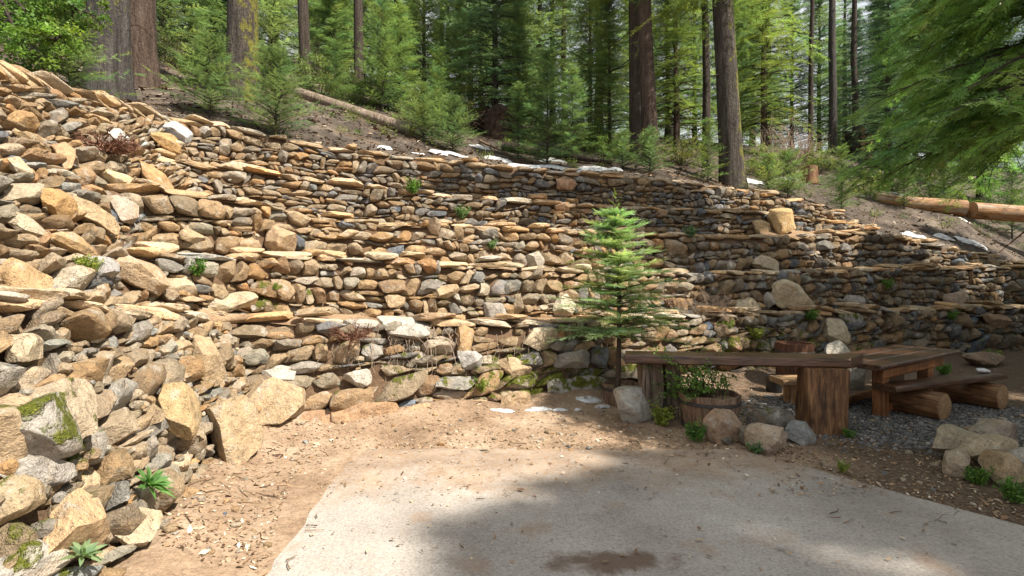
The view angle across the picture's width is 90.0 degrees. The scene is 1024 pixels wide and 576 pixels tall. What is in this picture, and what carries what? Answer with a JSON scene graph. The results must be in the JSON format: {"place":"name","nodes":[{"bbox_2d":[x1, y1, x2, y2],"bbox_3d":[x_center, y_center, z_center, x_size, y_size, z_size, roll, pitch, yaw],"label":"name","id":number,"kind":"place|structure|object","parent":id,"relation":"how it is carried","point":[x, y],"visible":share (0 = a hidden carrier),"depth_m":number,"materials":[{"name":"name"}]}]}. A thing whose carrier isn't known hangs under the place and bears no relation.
{"place":"outdoors","nodes":[
{"label":"outdoors","id":0,"kind":"place"},
{"bbox_2d":[0,309,997,328],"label":"terrace ground","id":1,"kind":"structure","parent":0,"point":[235,318],"depth_m":6.59,"materials":[{"name":"soil"}]},
{"bbox_2d":[0,7,1023,263],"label":"hillside","id":2,"kind":"structure","parent":0,"point":[866,201],"depth_m":14.04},
{"bbox_2d":[0,0,113,73],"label":"leafy tree","id":3,"kind":"object","parent":2,"relation":"on","point":[18,33],"visible":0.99,"depth_m":6.94,"materials":[{"name":"green plant"}]},
{"bbox_2d":[0,2,146,97],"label":"young fir tree","id":4,"kind":"object","parent":2,"relation":"on","point":[66,66],"visible":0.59,"depth_m":7.32,"materials":[{"name":"green plant"}]},
{"bbox_2d":[0,60,201,307],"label":"stone bank","id":5,"kind":"structure","parent":2,"relation":"on","point":[59,208],"depth_m":4.92,"materials":[{"name":"stone"}]},
{"bbox_2d":[72,125,145,157],"bbox_3d":[-4.624,-1.657,5.912,0.841,0.365,0.734,0,0,18],"label":"dead root tangle","id":6,"kind":"object","parent":5,"relation":"in","point":[121,146],"visible":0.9,"depth_m":5.79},
{"bbox_2d":[81,0,137,101],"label":"pine tree","id":7,"kind":"object","parent":2,"relation":"on","point":[118,42],"visible":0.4,"depth_m":9.47,"materials":[{"name":"brown plant"}]},
{"bbox_2d":[130,0,161,89],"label":"pine tree","id":8,"kind":"object","parent":2,"relation":"on","point":[144,34],"visible":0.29,"depth_m":11.20,"materials":[{"name":"brown plant"}]},
{"bbox_2d":[156,0,212,61],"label":"fir tree","id":9,"kind":"object","parent":2,"relation":"on","point":[164,11],"visible":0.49,"depth_m":14.95,"materials":[{"name":"green plant"}]},
{"bbox_2d":[156,0,226,64],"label":"fir tree","id":10,"kind":"object","parent":2,"relation":"on","point":[200,11],"visible":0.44,"depth_m":15.92,"materials":[{"name":"green plant"}]},
{"bbox_2d":[142,25,257,117],"bbox_3d":[-5.724,-3.969,9.574,1.940,1.740,2.064,0,0,-2],"label":"young fir tree","id":11,"kind":"object","parent":2,"relation":"on","point":[209,47],"visible":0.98,"depth_m":9.45,"materials":[{"name":"green plant"}]},
{"bbox_2d":[223,0,262,102],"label":"pine tree","id":12,"kind":"object","parent":2,"relation":"on","point":[242,23],"visible":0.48,"depth_m":11.05,"materials":[{"name":"brown plant"}]},
{"bbox_2d":[211,0,324,70],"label":"fir tree","id":13,"kind":"object","parent":2,"relation":"on","point":[270,29],"visible":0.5,"depth_m":18.76,"materials":[{"name":"green plant"}]},
{"bbox_2d":[211,38,337,137],"bbox_3d":[-4.442,-3.609,9.517,2.095,1.879,2.229,0,0,39],"label":"young fir tree","id":14,"kind":"object","parent":2,"relation":"on","point":[278,58],"visible":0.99,"depth_m":9.35,"materials":[{"name":"green plant"}]},
{"bbox_2d":[261,0,336,67],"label":"fir tree","id":15,"kind":"object","parent":2,"relation":"on","point":[312,24],"visible":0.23,"depth_m":23.80,"materials":[{"name":"green plant"}]},
{"bbox_2d":[297,0,311,90],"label":"pine tree","id":16,"kind":"object","parent":2,"relation":"on","point":[303,26],"visible":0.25,"depth_m":15.88,"materials":[{"name":"brown plant"}]},
{"bbox_2d":[290,48,351,97],"bbox_3d":[-5.793,-6.389,15.548,1.884,1.360,1.928,0,0,-42],"label":"shrub","id":17,"kind":"object","parent":2,"relation":"on","point":[305,68],"visible":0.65,"depth_m":15.26,"materials":[{"name":"green plant"}]},
{"bbox_2d":[287,0,374,87],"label":"fir tree","id":18,"kind":"object","parent":2,"relation":"on","point":[331,17],"visible":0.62,"depth_m":19.80,"materials":[{"name":"green plant"}]},
{"bbox_2d":[314,37,358,104],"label":"young fir tree","id":19,"kind":"object","parent":2,"relation":"on","point":[338,74],"visible":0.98,"depth_m":14.51,"materials":[{"name":"green plant"}]},
{"bbox_2d":[294,88,414,135],"bbox_3d":[-4.263,-4.736,13.699,3.782,0.304,0.302,22,6,15],"label":"fallen log","id":20,"kind":"object","parent":2,"relation":"on","point":[393,123],"visible":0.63,"depth_m":13.49,"materials":[{"name":"brown wood"}]},
{"bbox_2d":[319,0,400,84],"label":"fir tree","id":21,"kind":"object","parent":2,"relation":"on","point":[367,12],"visible":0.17,"depth_m":22.72,"materials":[{"name":"green plant"}]},
{"bbox_2d":[353,0,386,93],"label":"pine tree","id":22,"kind":"object","parent":2,"relation":"on","point":[358,18],"visible":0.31,"depth_m":18.36,"materials":[{"name":"brown plant"}]},
{"bbox_2d":[345,71,395,107],"bbox_3d":[-4.319,-6.084,15.775,1.572,1.239,1.606,0,0,-16],"label":"shrub","id":23,"kind":"object","parent":2,"relation":"on","point":[360,89],"visible":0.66,"depth_m":15.67,"materials":[{"name":"green plant"}]},
{"bbox_2d":[334,0,415,111],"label":"fir tree","id":24,"kind":"object","parent":2,"relation":"on","point":[382,28],"visible":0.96,"depth_m":15.45,"materials":[{"name":"green plant"}]},
{"bbox_2d":[374,0,426,112],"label":"fir tree","id":25,"kind":"object","parent":2,"relation":"on","point":[399,11],"visible":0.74,"depth_m":16.37,"materials":[{"name":"green plant"}]},
{"bbox_2d":[383,78,455,140],"bbox_3d":[-2.235,-4.383,12.846,1.982,1.670,1.862,0,0,-13],"label":"young fir tree","id":26,"kind":"object","parent":2,"relation":"on","point":[423,92],"visible":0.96,"depth_m":12.65,"materials":[{"name":"green plant"}]},
{"bbox_2d":[373,0,467,100],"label":"fir tree","id":27,"kind":"object","parent":2,"relation":"on","point":[423,13],"visible":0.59,"depth_m":19.75,"materials":[{"name":"green plant"}]},
{"bbox_2d":[420,91,485,150],"bbox_3d":[-1.486,-3.966,12.409,1.707,1.531,1.816,0,0,34],"label":"young fir tree","id":28,"kind":"object","parent":2,"relation":"on","point":[455,101],"visible":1,"depth_m":12.28,"materials":[{"name":"green plant"}]},
{"bbox_2d":[430,0,487,111],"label":"fir tree","id":29,"kind":"object","parent":2,"relation":"on","point":[456,42],"visible":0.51,"depth_m":19.36,"materials":[{"name":"green plant"}]},
{"bbox_2d":[464,104,522,140],"bbox_3d":[-0.512,-5.015,16.080,2.060,1.517,0.968,0,0,0],"label":"root plate","id":30,"kind":"object","parent":2,"relation":"on","point":[490,119],"visible":0.67,"depth_m":15.92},
{"bbox_2d":[425,0,563,127],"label":"fir tree","id":31,"kind":"object","parent":2,"relation":"on","point":[494,26],"visible":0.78,"depth_m":17.26,"materials":[{"name":"green plant"}]},
{"bbox_2d":[3,43,1023,258],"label":"forest twigs","id":32,"kind":"object","parent":2,"relation":"on","point":[148,88],"visible":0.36,"depth_m":13.16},
{"bbox_2d":[450,0,578,117],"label":"fir tree","id":33,"kind":"object","parent":2,"relation":"on","point":[539,34],"visible":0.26,"depth_m":22.93,"materials":[{"name":"green plant"}]},
{"bbox_2d":[484,0,549,126],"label":"fir tree","id":34,"kind":"object","parent":2,"relation":"on","point":[522,24],"visible":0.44,"depth_m":18.82,"materials":[{"name":"green plant"}]},
{"bbox_2d":[497,80,536,158],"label":"young fir tree","id":35,"kind":"object","parent":2,"relation":"on","point":[515,104],"visible":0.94,"depth_m":13.34,"materials":[{"name":"green plant"}]},
{"bbox_2d":[513,47,576,164],"bbox_3d":[0.822,-4.276,12.504,1.745,3.301,1.988,0,0,-10],"label":"young fir tree","id":36,"kind":"object","parent":2,"relation":"on","point":[544,63],"visible":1,"depth_m":12.49,"materials":[{"name":"green plant"}]},
{"bbox_2d":[491,0,603,120],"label":"fir tree","id":37,"kind":"object","parent":2,"relation":"on","point":[546,11],"visible":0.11,"depth_m":26.61,"materials":[{"name":"green plant"}]},
{"bbox_2d":[529,0,604,126],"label":"fir tree","id":38,"kind":"object","parent":2,"relation":"on","point":[562,29],"visible":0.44,"depth_m":23.91,"materials":[{"name":"green plant"}]},
{"bbox_2d":[548,63,600,161],"bbox_3d":[1.524,-4.582,13.796,1.764,2.928,1.548,0,0,-38],"label":"young fir tree","id":39,"kind":"object","parent":2,"relation":"on","point":[572,105],"visible":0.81,"depth_m":13.70,"materials":[{"name":"green plant"}]},
{"bbox_2d":[544,0,628,133],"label":"fir tree","id":40,"kind":"object","parent":2,"relation":"on","point":[585,37],"visible":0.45,"depth_m":18.71,"materials":[{"name":"green plant"}]},
{"bbox_2d":[580,0,630,151],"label":"fir tree","id":41,"kind":"object","parent":2,"relation":"on","point":[609,27],"visible":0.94,"depth_m":16.86,"materials":[{"name":"green plant"}]},
{"bbox_2d":[546,0,698,166],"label":"cedar tree","id":42,"kind":"object","parent":2,"relation":"on","point":[648,89],"visible":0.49,"depth_m":14.44,"materials":[{"name":"plant"}]},
{"bbox_2d":[535,0,710,157],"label":"cedar tree","id":43,"kind":"object","parent":2,"relation":"on","point":[635,125],"visible":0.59,"depth_m":15.85,"materials":[{"name":"brown plant"}]},
{"bbox_2d":[600,125,645,168],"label":"young fir tree","id":44,"kind":"object","parent":2,"relation":"on","point":[621,142],"visible":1,"depth_m":13.12,"materials":[{"name":"green plant"}]},
{"bbox_2d":[264,73,1023,245],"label":"forest undergrowth","id":45,"kind":"object","parent":2,"relation":"on","point":[532,141],"visible":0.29,"depth_m":14.55,"materials":[{"name":"green plant"}]},
{"bbox_2d":[604,0,684,133],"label":"fir tree","id":46,"kind":"object","parent":2,"relation":"on","point":[627,20],"visible":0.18,"depth_m":22.81,"materials":[{"name":"green plant"}]},
{"bbox_2d":[624,123,679,171],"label":"young fir tree","id":47,"kind":"object","parent":2,"relation":"on","point":[648,142],"visible":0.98,"depth_m":12.88,"materials":[{"name":"green plant"}]},
{"bbox_2d":[624,0,717,154],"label":"fir tree","id":48,"kind":"object","parent":2,"relation":"on","point":[677,110],"visible":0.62,"depth_m":18.91,"materials":[{"name":"green plant"}]},
{"bbox_2d":[377,144,986,249],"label":"hill snow","id":49,"kind":"structure","parent":2,"relation":"on","point":[907,233],"depth_m":12.82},
{"bbox_2d":[661,135,705,165],"bbox_3d":[5.306,-4.281,16.034,1.548,1.073,1.416,0,0,-36],"label":"shrub","id":50,"kind":"object","parent":2,"relation":"on","point":[684,154],"visible":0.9,"depth_m":15.91,"materials":[{"name":"green plant"}]},
{"bbox_2d":[656,1,751,145],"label":"fir tree","id":51,"kind":"object","parent":2,"relation":"on","point":[692,94],"visible":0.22,"depth_m":21.85,"materials":[{"name":"green plant"}]},
{"bbox_2d":[653,0,761,170],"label":"cedar tree","id":52,"kind":"object","parent":2,"relation":"on","point":[706,81],"visible":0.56,"depth_m":16.42,"materials":[{"name":"brown plant"}]},
{"bbox_2d":[688,117,731,182],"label":"young fir tree","id":53,"kind":"object","parent":2,"relation":"on","point":[707,138],"visible":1,"depth_m":13.34,"materials":[{"name":"green plant"}]},
{"bbox_2d":[608,0,839,189],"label":"cedar tree","id":54,"kind":"object","parent":2,"relation":"on","point":[728,100],"visible":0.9,"depth_m":13.72,"materials":[{"name":"plant"}]},
{"bbox_2d":[689,0,780,140],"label":"fir tree","id":55,"kind":"object","parent":2,"relation":"on","point":[744,61],"visible":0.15,"depth_m":23.60,"materials":[{"name":"green plant"}]},
{"bbox_2d":[685,1,802,145],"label":"fir tree","id":56,"kind":"object","parent":2,"relation":"on","point":[738,35],"visible":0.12,"depth_m":23.98,"materials":[{"name":"green plant"}]},
{"bbox_2d":[738,152,792,190],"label":"young fir tree","id":57,"kind":"object","parent":2,"relation":"on","point":[767,167],"visible":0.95,"depth_m":13.49,"materials":[{"name":"green plant"}]},
{"bbox_2d":[710,0,831,152],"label":"fir tree","id":58,"kind":"object","parent":2,"relation":"on","point":[763,91],"visible":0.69,"depth_m":20.90,"materials":[{"name":"green plant"}]},
{"bbox_2d":[749,105,834,169],"bbox_3d":[9.990,-5.349,18.493,2.930,2.248,2.830,0,0,0],"label":"bare bush","id":59,"kind":"object","parent":2,"relation":"on","point":[785,142],"visible":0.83,"depth_m":18.31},
{"bbox_2d":[758,146,830,198],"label":"young fir tree","id":60,"kind":"object","parent":2,"relation":"on","point":[787,154],"visible":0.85,"depth_m":13.79,"materials":[{"name":"green plant"}]},
{"bbox_2d":[755,0,844,148],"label":"fir tree","id":61,"kind":"object","parent":2,"relation":"on","point":[797,6],"visible":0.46,"depth_m":25.74,"materials":[{"name":"green plant"}]},
{"bbox_2d":[784,0,834,156],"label":"slim pine tree","id":62,"kind":"object","parent":2,"relation":"on","point":[810,78],"visible":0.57,"depth_m":21.39,"materials":[{"name":"brown plant"}]},
{"bbox_2d":[777,0,871,150],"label":"fir tree","id":63,"kind":"object","parent":2,"relation":"on","point":[820,19],"visible":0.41,"depth_m":33.65,"materials":[{"name":"green plant"}]},
{"bbox_2d":[821,0,856,156],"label":"pine tree","id":64,"kind":"object","parent":2,"relation":"on","point":[832,127],"visible":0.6,"depth_m":22.88,"materials":[{"name":"brown plant"}]},
{"bbox_2d":[812,143,869,209],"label":"young fir tree","id":65,"kind":"object","parent":2,"relation":"on","point":[841,169],"visible":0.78,"depth_m":14.25,"materials":[{"name":"green plant"}]},
{"bbox_2d":[815,0,874,153],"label":"fir tree","id":66,"kind":"object","parent":2,"relation":"on","point":[844,15],"visible":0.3,"depth_m":37.90,"materials":[{"name":"green plant"}]},
{"bbox_2d":[817,8,884,153],"bbox_3d":[19.506,-11.387,29.074,4.101,8.912,3.972,0,0,-32],"label":"fir tree","id":67,"kind":"object","parent":2,"relation":"on","point":[860,18],"visible":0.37,"depth_m":28.99,"materials":[{"name":"green plant"}]},
{"bbox_2d":[850,0,873,161],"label":"pine tree","id":68,"kind":"object","parent":2,"relation":"on","point":[854,80],"visible":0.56,"depth_m":23.91,"materials":[{"name":"brown plant"}]},
{"bbox_2d":[828,0,940,181],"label":"fir tree","id":69,"kind":"object","parent":2,"relation":"on","point":[882,20],"visible":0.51,"depth_m":19.00,"materials":[{"name":"green plant"}]},
{"bbox_2d":[826,0,967,167],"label":"fir tree","id":70,"kind":"object","parent":2,"relation":"on","point":[862,70],"visible":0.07,"depth_m":24.68,"materials":[{"name":"green plant"}]},
{"bbox_2d":[816,0,1023,252],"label":"cedar tree","id":71,"kind":"object","parent":2,"relation":"on","point":[986,88],"visible":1,"depth_m":4.83,"materials":[{"name":"green plant"}]},
{"bbox_2d":[873,194,968,216],"bbox_3d":[12.530,-2.555,15.801,2.363,0.507,0.519,9,3,20],"label":"fallen log","id":72,"kind":"object","parent":2,"relation":"on","point":[931,204],"visible":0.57,"depth_m":15.51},
{"bbox_2d":[874,0,968,181],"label":"fir tree","id":73,"kind":"object","parent":2,"relation":"on","point":[913,6],"visible":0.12,"depth_m":21.98,"materials":[{"name":"green plant"}]},
{"bbox_2d":[965,202,1023,222],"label":"fallen log","id":74,"kind":"object","parent":2,"relation":"on","point":[995,212],"visible":0.95,"depth_m":15.06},
{"bbox_2d":[991,160,1023,237],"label":"young fir tree","id":75,"kind":"object","parent":2,"relation":"on","point":[1012,229],"visible":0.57,"depth_m":16.57,"materials":[{"name":"green plant"}]},
{"bbox_2d":[112,348,1023,575],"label":"ground","id":76,"kind":"structure","parent":0,"point":[155,556],"depth_m":4.94,"materials":[{"name":"soil"}]},
{"bbox_2d":[0,286,263,575],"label":"rock pile","id":77,"kind":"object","parent":76,"relation":"on","point":[100,404],"depth_m":2.91,"materials":[{"name":"stone"}]},
{"bbox_2d":[59,539,107,565],"bbox_3d":[-1.975,1.223,2.360,0.151,0.111,0.174,0,0,-29],"label":"leafy plant","id":78,"kind":"object","parent":77,"relation":"attached to","point":[87,549],"visible":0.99,"depth_m":2.37,"materials":[{"name":"green plant"}]},
{"bbox_2d":[135,465,174,499],"bbox_3d":[-2.058,1.133,2.954,0.199,0.202,0.227,0,0,-41],"label":"leafy plant","id":79,"kind":"object","parent":77,"relation":"attached to","point":[158,481],"visible":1,"depth_m":2.97,"materials":[{"name":"green plant"}]},
{"bbox_2d":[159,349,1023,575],"bbox_3d":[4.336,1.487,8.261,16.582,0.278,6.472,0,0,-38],"label":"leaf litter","id":80,"kind":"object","parent":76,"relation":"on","point":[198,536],"visible":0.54,"depth_m":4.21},
{"bbox_2d":[161,362,1023,564],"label":"pebbles","id":81,"kind":"object","parent":76,"relation":"on","point":[167,528],"visible":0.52,"depth_m":4.95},
{"bbox_2d":[184,370,1023,568],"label":"fallen twigs","id":82,"kind":"object","parent":76,"relation":"on","point":[476,498],"visible":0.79,"depth_m":4.01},
{"bbox_2d":[601,380,637,406],"bbox_3d":[1.500,1.471,7.000,0.550,0.338,0.547,0,0,0],"label":"barrel planter","id":83,"kind":"object","parent":76,"relation":"on","point":[608,387],"visible":0.48,"depth_m":6.91,"materials":[{"name":"wood"}]},
{"bbox_2d":[544,189,701,386],"bbox_3d":[1.432,0.039,6.933,2.157,2.787,1.762,0,0,20],"label":"fir sapling","id":84,"kind":"object","parent":83,"relation":"in","point":[617,259],"visible":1,"depth_m":6.89,"materials":[{"name":"green plant"}]},
{"bbox_2d":[229,301,1023,425],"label":"terrace wall","id":85,"kind":"structure","parent":76,"relation":"on","point":[280,360],"depth_m":6.78,"materials":[{"name":"stone"}]},
{"bbox_2d":[313,327,608,380],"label":"hanging roots","id":86,"kind":"object","parent":85,"relation":"hanging from","point":[450,338],"visible":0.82,"depth_m":6.30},
{"bbox_2d":[103,235,1023,323],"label":"terrace wall","id":87,"kind":"structure","parent":85,"relation":"on","point":[404,284],"depth_m":7.73,"materials":[{"name":"stone"}]},
{"bbox_2d":[613,386,652,422],"bbox_3d":[1.484,1.423,6.216,0.606,0.455,0.392,0,0,-41],"label":"rock","id":88,"kind":"object","parent":76,"relation":"on","point":[632,404],"visible":0.84,"depth_m":6.05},
{"bbox_2d":[267,448,1023,575],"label":"concrete slab","id":89,"kind":"structure","parent":76,"relation":"on","point":[968,543],"depth_m":3.48,"materials":[{"name":"concrete"}]},
{"bbox_2d":[678,388,741,430],"bbox_3d":[2.270,1.421,5.900,0.690,0.437,0.690,0,0,0],"label":"barrel planter","id":90,"kind":"object","parent":76,"relation":"on","point":[695,409],"visible":0.61,"depth_m":5.68,"materials":[{"name":"wood"}]},
{"bbox_2d":[635,341,736,407],"bbox_3d":[2.044,0.995,6.018,1.153,0.708,1.083,0,0,0],"label":"planter shrub","id":91,"kind":"object","parent":90,"relation":"in","point":[701,387],"visible":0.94,"depth_m":5.83,"materials":[{"name":"green plant"}]},
{"bbox_2d":[703,408,741,444],"bbox_3d":[2.220,1.456,5.405,0.391,0.371,0.272,0,0,-21],"label":"rock","id":92,"kind":"object","parent":76,"relation":"on","point":[721,423],"visible":0.91,"depth_m":5.30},
{"bbox_2d":[625,351,862,434],"bbox_3d":[2.730,1.209,5.998,2.752,0.862,0.595,0,0,11],"label":"plank bar","id":93,"kind":"object","parent":76,"relation":"on","point":[822,394],"visible":0.8,"depth_m":5.77,"materials":[{"name":"brown wood"}]},
{"bbox_2d":[744,423,787,453],"bbox_3d":[2.494,1.483,5.059,0.373,0.300,0.302,0,0,37],"label":"rock","id":94,"kind":"object","parent":76,"relation":"on","point":[772,438],"visible":0.94,"depth_m":4.97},
{"bbox_2d":[746,408,794,429],"bbox_3d":[2.828,1.462,5.565,0.517,0.351,0.349,0,0,21],"label":"rock","id":95,"kind":"object","parent":76,"relation":"on","point":[777,417],"visible":0.51,"depth_m":5.45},
{"bbox_2d":[774,341,814,374],"bbox_3d":[4.550,1.236,8.250,0.574,0.727,0.571,0,0,0],"label":"wooden tub","id":96,"kind":"object","parent":76,"relation":"on","point":[793,347],"visible":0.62,"depth_m":8.07,"materials":[{"name":"brown wood"}]},
{"bbox_2d":[785,420,815,445],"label":"rock","id":97,"kind":"object","parent":76,"relation":"on","point":[801,433],"visible":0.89,"depth_m":5.23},
{"bbox_2d":[824,340,865,389],"bbox_3d":[5.317,1.270,8.248,0.640,0.857,0.487,0,0,0],"label":"rock","id":98,"kind":"object","parent":76,"relation":"on","point":[857,378],"visible":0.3,"depth_m":8.07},
{"bbox_2d":[840,345,960,416],"bbox_3d":[5.274,1.273,7.158,2.798,0.714,0.852,0,0,-34],"label":"picnic table","id":99,"kind":"object","parent":76,"relation":"on","point":[885,364],"visible":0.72,"depth_m":6.87,"materials":[{"name":"brown wood"}]},
{"bbox_2d":[873,372,1008,419],"bbox_3d":[5.517,1.381,6.693,2.262,0.442,0.731,0,0,-24],"label":"log bench","id":100,"kind":"object","parent":76,"relation":"on","point":[913,397],"visible":0.94,"depth_m":6.51,"materials":[{"name":"brown wood"}]},
{"bbox_2d":[932,424,977,459],"bbox_3d":[4.197,1.438,4.767,0.516,0.314,0.452,0,0,25],"label":"rock","id":101,"kind":"object","parent":76,"relation":"on","point":[948,437],"visible":0.55,"depth_m":4.71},
{"bbox_2d":[959,434,1017,458],"bbox_3d":[4.207,1.408,4.512,0.445,0.212,0.254,0,0,-17],"label":"rock","id":102,"kind":"object","parent":101,"relation":"on","point":[973,446],"visible":0.64,"depth_m":4.47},
{"bbox_2d":[941,448,970,477],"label":"rock","id":103,"kind":"object","parent":76,"relation":"on","point":[955,462],"visible":0.8,"depth_m":4.34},
{"bbox_2d":[977,449,1023,486],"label":"rock","id":104,"kind":"object","parent":76,"relation":"on","point":[1004,464],"visible":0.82,"depth_m":4.10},
{"bbox_2d":[156,0,1023,166],"label":"sky","id":105,"kind":"structure","parent":0,"point":[863,4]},
{"bbox_2d":[218,260,980,276],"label":"terrace ground","id":106,"kind":"structure","parent":0,"point":[551,272],"depth_m":8.66,"materials":[{"name":"soil"}]},
{"bbox_2d":[103,178,1012,272],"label":"terrace wall","id":107,"kind":"structure","parent":106,"relation":"on","point":[186,221],"depth_m":8.67,"materials":[{"name":"stone"}]},
{"bbox_2d":[148,148,863,235],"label":"terrace wall","id":108,"kind":"structure","parent":107,"relation":"on","point":[379,203],"depth_m":9.55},
{"bbox_2d":[165,114,882,234],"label":"terrace wall","id":109,"kind":"structure","parent":108,"relation":"on","point":[440,174],"depth_m":10.68,"materials":[{"name":"stone"}]},
{"bbox_2d":[739,392,1023,456],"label":"gravel","id":110,"kind":"structure","parent":0,"point":[921,421],"depth_m":6.07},
{"bbox_2d":[968,418,1018,446],"bbox_3d":[4.651,1.431,4.957,0.465,0.352,0.283,0,0,-26],"label":"rock","id":111,"kind":"object","parent":110,"relation":"on","point":[1008,429],"visible":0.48,"depth_m":4.86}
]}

